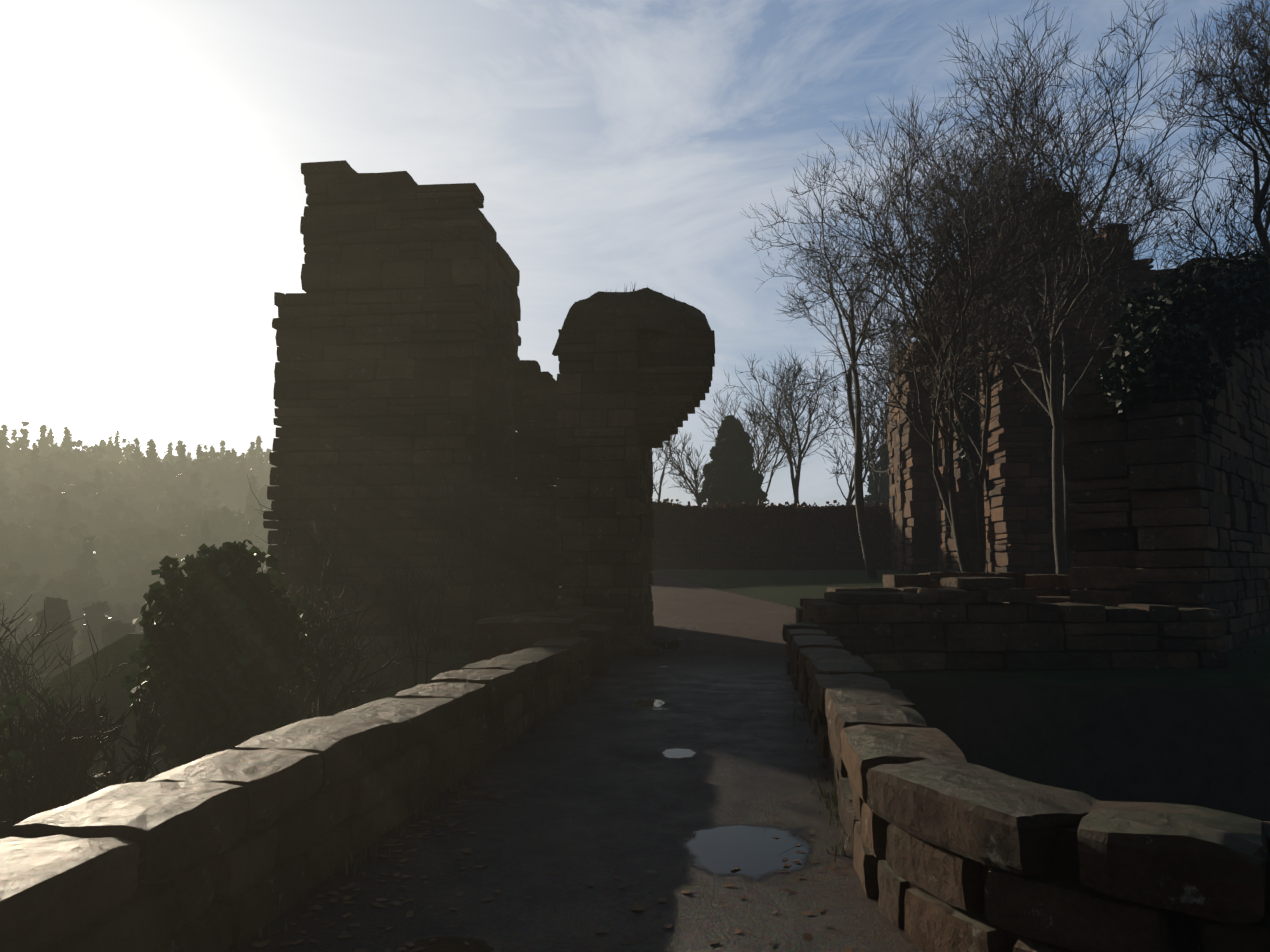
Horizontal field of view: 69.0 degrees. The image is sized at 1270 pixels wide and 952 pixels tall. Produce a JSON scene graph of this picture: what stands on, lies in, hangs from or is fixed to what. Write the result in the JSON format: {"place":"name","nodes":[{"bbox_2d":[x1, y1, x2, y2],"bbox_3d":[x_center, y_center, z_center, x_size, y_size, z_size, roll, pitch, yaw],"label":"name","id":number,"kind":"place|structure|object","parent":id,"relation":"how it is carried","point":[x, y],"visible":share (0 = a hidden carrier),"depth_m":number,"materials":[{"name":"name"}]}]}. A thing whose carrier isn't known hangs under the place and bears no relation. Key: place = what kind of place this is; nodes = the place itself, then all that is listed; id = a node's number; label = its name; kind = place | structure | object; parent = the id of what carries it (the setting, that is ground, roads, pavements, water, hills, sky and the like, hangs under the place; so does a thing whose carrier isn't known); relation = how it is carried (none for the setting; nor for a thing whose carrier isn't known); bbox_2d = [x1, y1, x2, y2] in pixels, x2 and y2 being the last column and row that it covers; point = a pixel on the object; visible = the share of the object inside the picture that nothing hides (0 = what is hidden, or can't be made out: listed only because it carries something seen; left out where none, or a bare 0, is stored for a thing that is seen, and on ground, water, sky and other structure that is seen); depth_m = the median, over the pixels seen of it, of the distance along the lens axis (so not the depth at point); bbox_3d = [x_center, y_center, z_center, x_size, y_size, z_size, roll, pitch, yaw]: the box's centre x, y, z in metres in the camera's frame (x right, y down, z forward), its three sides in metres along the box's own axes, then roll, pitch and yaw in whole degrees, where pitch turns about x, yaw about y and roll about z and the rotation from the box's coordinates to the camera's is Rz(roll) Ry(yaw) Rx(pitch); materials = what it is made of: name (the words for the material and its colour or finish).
{"place":"outdoors","nodes":[
{"label":"outdoors","id":0,"kind":"place"},
{"bbox_2d":[228,576,923,951],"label":"path","id":1,"kind":"structure","parent":0,"point":[644,788],"depth_m":5.05,"materials":[{"name":"grey concrete"}]},
{"bbox_2d":[238,632,1261,951],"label":"grass tufts","id":2,"kind":"object","parent":1,"relation":"on","point":[454,644],"visible":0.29,"depth_m":5.92,"materials":[{"name":"green plant"}]},
{"bbox_2d":[590,281,674,302],"bbox_3d":[-0.006,-3.332,18.166,2.483,1.010,2.584,-1,-5,6],"label":"grass tuft","id":3,"kind":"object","parent":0,"point":[633,290],"depth_m":17.74,"materials":[{"name":"green plant"}]},
{"bbox_2d":[0,569,1269,821],"bbox_3d":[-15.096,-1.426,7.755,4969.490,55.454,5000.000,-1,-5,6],"label":"ground","id":4,"kind":"structure","parent":0,"point":[1196,737],"depth_m":11.50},
{"bbox_2d":[0,687,129,838],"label":"evergreen shrub","id":5,"kind":"object","parent":4,"relation":"on","point":[15,756],"visible":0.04,"depth_m":9.09,"materials":[{"name":"green plant"}]},
{"bbox_2d":[0,595,143,775],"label":"gorge tree","id":6,"kind":"object","parent":4,"relation":"on","point":[16,671],"visible":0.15,"depth_m":16.16,"materials":[{"name":"brown plant"}]},
{"bbox_2d":[0,613,184,786],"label":"gorge tree","id":7,"kind":"object","parent":4,"relation":"on","point":[3,709],"visible":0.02,"depth_m":15.45,"materials":[{"name":"brown plant"}]},
{"bbox_2d":[0,687,240,837],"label":"bare shrub","id":8,"kind":"object","parent":4,"relation":"on","point":[62,759],"visible":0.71,"depth_m":7.60,"materials":[{"name":"brown plant"}]},
{"bbox_2d":[0,437,277,729],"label":"deciduous hill forest","id":9,"kind":"object","parent":4,"relation":"on","point":[141,529],"visible":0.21,"depth_m":175.76,"materials":[{"name":"green plant"}]},
{"bbox_2d":[119,539,318,767],"bbox_3d":[-4.654,2.090,10.409,1.820,2.772,1.959,-1,-5,6],"label":"evergreen shrub","id":10,"kind":"object","parent":4,"relation":"on","point":[222,643],"visible":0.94,"depth_m":9.90,"materials":[{"name":"green plant"}]},
{"bbox_2d":[0,421,555,729],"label":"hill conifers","id":11,"kind":"object","parent":4,"relation":"on","point":[105,630],"visible":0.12,"depth_m":131.47,"materials":[{"name":"green plant"}]},
{"bbox_2d":[0,607,626,951],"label":"parapet","id":12,"kind":"structure","parent":4,"relation":"on","point":[223,851],"depth_m":3.86,"materials":[{"name":"stone"}]},
{"bbox_2d":[247,448,408,656],"bbox_3d":[-5.004,1.363,15.041,2.760,3.391,1.778,3,-6,-30],"label":"bare shrub","id":13,"kind":"object","parent":4,"relation":"on","point":[325,528],"visible":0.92,"depth_m":14.81,"materials":[{"name":"brown plant"}]},
{"bbox_2d":[263,551,433,723],"bbox_3d":[-4.814,4.234,13.053,4.292,6.362,3.956,-1,-5,6],"label":"bare shrub","id":14,"kind":"object","parent":4,"relation":"on","point":[321,681],"visible":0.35,"depth_m":12.52,"materials":[{"name":"brown plant"}]},
{"bbox_2d":[362,538,448,685],"bbox_3d":[-3.364,2.116,13.413,1.180,2.399,1.876,3,-6,-26],"label":"bare shrub","id":15,"kind":"object","parent":4,"relation":"on","point":[406,599],"visible":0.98,"depth_m":13.32,"materials":[{"name":"brown plant"}]},
{"bbox_2d":[263,160,714,641],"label":"ruined stone wall","id":16,"kind":"structure","parent":4,"relation":"on","point":[395,325],"depth_m":18.21,"materials":[{"name":"stone"}]},
{"bbox_2d":[552,287,710,355],"bbox_3d":[-0.025,-2.955,18.096,3.164,1.269,3.185,-1,-5,6],"label":"turret rubble cap","id":17,"kind":"object","parent":16,"relation":"on","point":[663,313],"visible":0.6,"depth_m":16.95,"materials":[{"name":"grey stone"}]},
{"bbox_2d":[252,613,857,951],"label":"fallen leaves","id":18,"kind":"object","parent":4,"relation":"on","point":[807,936],"visible":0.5,"depth_m":4.23,"materials":[{"name":"brown plant"}]},
{"bbox_2d":[652,428,684,501],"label":"tree","id":19,"kind":"object","parent":4,"relation":"on","point":[661,478],"visible":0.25,"depth_m":63.24,"materials":[{"name":"brown plant"}]},
{"bbox_2d":[654,433,716,505],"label":"tree","id":20,"kind":"object","parent":4,"relation":"on","point":[695,490],"visible":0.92,"depth_m":56.80,"materials":[{"name":"brown plant"}]},
{"bbox_2d":[516,498,892,569],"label":"beech hedge","id":21,"kind":"object","parent":4,"relation":"on","point":[743,522],"visible":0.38,"depth_m":40.50,"materials":[{"name":"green plant"}]},
{"bbox_2d":[699,415,767,506],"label":"conifer","id":22,"kind":"object","parent":4,"relation":"on","point":[736,478],"visible":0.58,"depth_m":60.87,"materials":[{"name":"green plant"}]},
{"bbox_2d":[697,388,798,486],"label":"tree","id":23,"kind":"object","parent":4,"relation":"on","point":[764,454],"visible":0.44,"depth_m":66.11,"materials":[{"name":"brown plant"}]},
{"bbox_2d":[739,364,822,502],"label":"tree","id":24,"kind":"object","parent":4,"relation":"on","point":[776,466],"visible":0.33,"depth_m":78.52,"materials":[{"name":"brown plant"}]},
{"bbox_2d":[710,353,854,506],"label":"bare tree","id":25,"kind":"object","parent":4,"relation":"on","point":[786,448],"visible":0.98,"depth_m":49.89,"materials":[{"name":"brown plant"}]},
{"bbox_2d":[741,154,944,578],"bbox_3d":[8.324,-3.826,34.430,8.780,15.482,9.884,-1,-5,6],"label":"bare tree","id":26,"kind":"object","parent":4,"relation":"on","point":[870,568],"visible":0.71,"depth_m":33.56,"materials":[{"name":"brown plant"}]},
{"bbox_2d":[819,390,889,505],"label":"tree","id":27,"kind":"object","parent":4,"relation":"on","point":[850,499],"visible":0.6,"depth_m":59.22,"materials":[{"name":"brown plant"}]},
{"bbox_2d":[825,352,894,505],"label":"tree","id":28,"kind":"object","parent":4,"relation":"on","point":[878,493],"visible":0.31,"depth_m":68.01,"materials":[{"name":"brown plant"}]},
{"bbox_2d":[828,313,918,474],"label":"bare tree","id":29,"kind":"object","parent":4,"relation":"on","point":[885,435],"visible":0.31,"depth_m":48.61,"materials":[{"name":"brown plant"}]},
{"bbox_2d":[864,445,889,506],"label":"conifer","id":30,"kind":"object","parent":4,"relation":"on","point":[871,498],"visible":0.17,"depth_m":82.84,"materials":[{"name":"green plant"}]},
{"bbox_2d":[750,68,1197,571],"bbox_3d":[7.486,-2.740,21.559,9.518,12.026,9.147,-5,-7,41],"label":"bare tree","id":31,"kind":"object","parent":4,"relation":"on","point":[953,351],"visible":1,"depth_m":21.13,"materials":[{"name":"brown plant"}]},
{"bbox_2d":[796,572,1269,672],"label":"moat walls","id":32,"kind":"structure","parent":4,"relation":"on","point":[961,621],"depth_m":13.03,"materials":[{"name":"stone"}]},
{"bbox_2d":[825,0,1263,588],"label":"bare tree","id":33,"kind":"object","parent":4,"relation":"on","point":[1061,500],"visible":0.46,"depth_m":25.10,"materials":[{"name":"brown plant"}]},
{"bbox_2d":[887,178,1268,573],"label":"ruin","id":34,"kind":"object","parent":4,"relation":"on","point":[1018,506],"visible":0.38,"depth_m":30.53,"materials":[{"name":"stone"}]},
{"bbox_2d":[954,260,985,547],"bbox_3d":[12.094,-2.527,32.228,1.972,10.720,1.267,-1,-5,6],"label":"bare tree","id":35,"kind":"object","parent":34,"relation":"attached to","point":[970,418],"visible":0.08,"depth_m":32.01,"materials":[{"name":"plant"}]},
{"bbox_2d":[1062,319,1269,651],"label":"ruin","id":36,"kind":"object","parent":4,"relation":"on","point":[1168,507],"visible":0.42,"depth_m":15.37,"materials":[{"name":"stone"}]},
{"bbox_2d":[1093,323,1226,423],"bbox_3d":[8.625,-1.680,15.251,2.090,1.616,1.862,-1,-5,6],"label":"ivy","id":37,"kind":"object","parent":36,"relation":"on","point":[1160,359],"visible":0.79,"depth_m":14.80,"materials":[{"name":"green plant"}]},
{"bbox_2d":[1107,269,1269,367],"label":"ivy","id":38,"kind":"object","parent":36,"relation":"on","point":[1211,306],"visible":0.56,"depth_m":15.87,"materials":[{"name":"green plant"}]},
{"bbox_2d":[1131,256,1269,351],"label":"ivy","id":39,"kind":"object","parent":36,"relation":"on","point":[1254,277],"visible":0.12,"depth_m":17.43,"materials":[{"name":"green plant"}]},
{"bbox_2d":[1198,380,1219,448],"bbox_3d":[8.849,-0.836,15.287,1.286,2.538,1.287,-1,-5,6],"label":"ivy","id":40,"kind":"object","parent":36,"relation":"on","point":[1208,413],"visible":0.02,"depth_m":14.88,"materials":[{"name":"green plant"}]},
{"bbox_2d":[1166,245,1269,329],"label":"ivy","id":41,"kind":"object","parent":36,"relation":"on","point":[1262,259],"visible":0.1,"depth_m":19.23,"materials":[{"name":"green plant"}]},
{"bbox_2d":[1116,0,1269,287],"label":"bare tree","id":42,"kind":"object","parent":4,"relation":"on","point":[1259,198],"visible":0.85,"depth_m":24.08,"materials":[{"name":"brown plant"}]},
{"bbox_2d":[0,0,1269,506],"label":"sky","id":43,"kind":"structure","parent":0,"point":[153,195],"materials":[{"name":"blue"}]},
{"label":"bridge side","id":44,"kind":"object","parent":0,"visible":0},
{"bbox_2d":[782,623,1269,951],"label":"parapet","id":45,"kind":"structure","parent":44,"relation":"on","point":[951,848],"depth_m":3.23,"materials":[{"name":"stone"}]}
]}

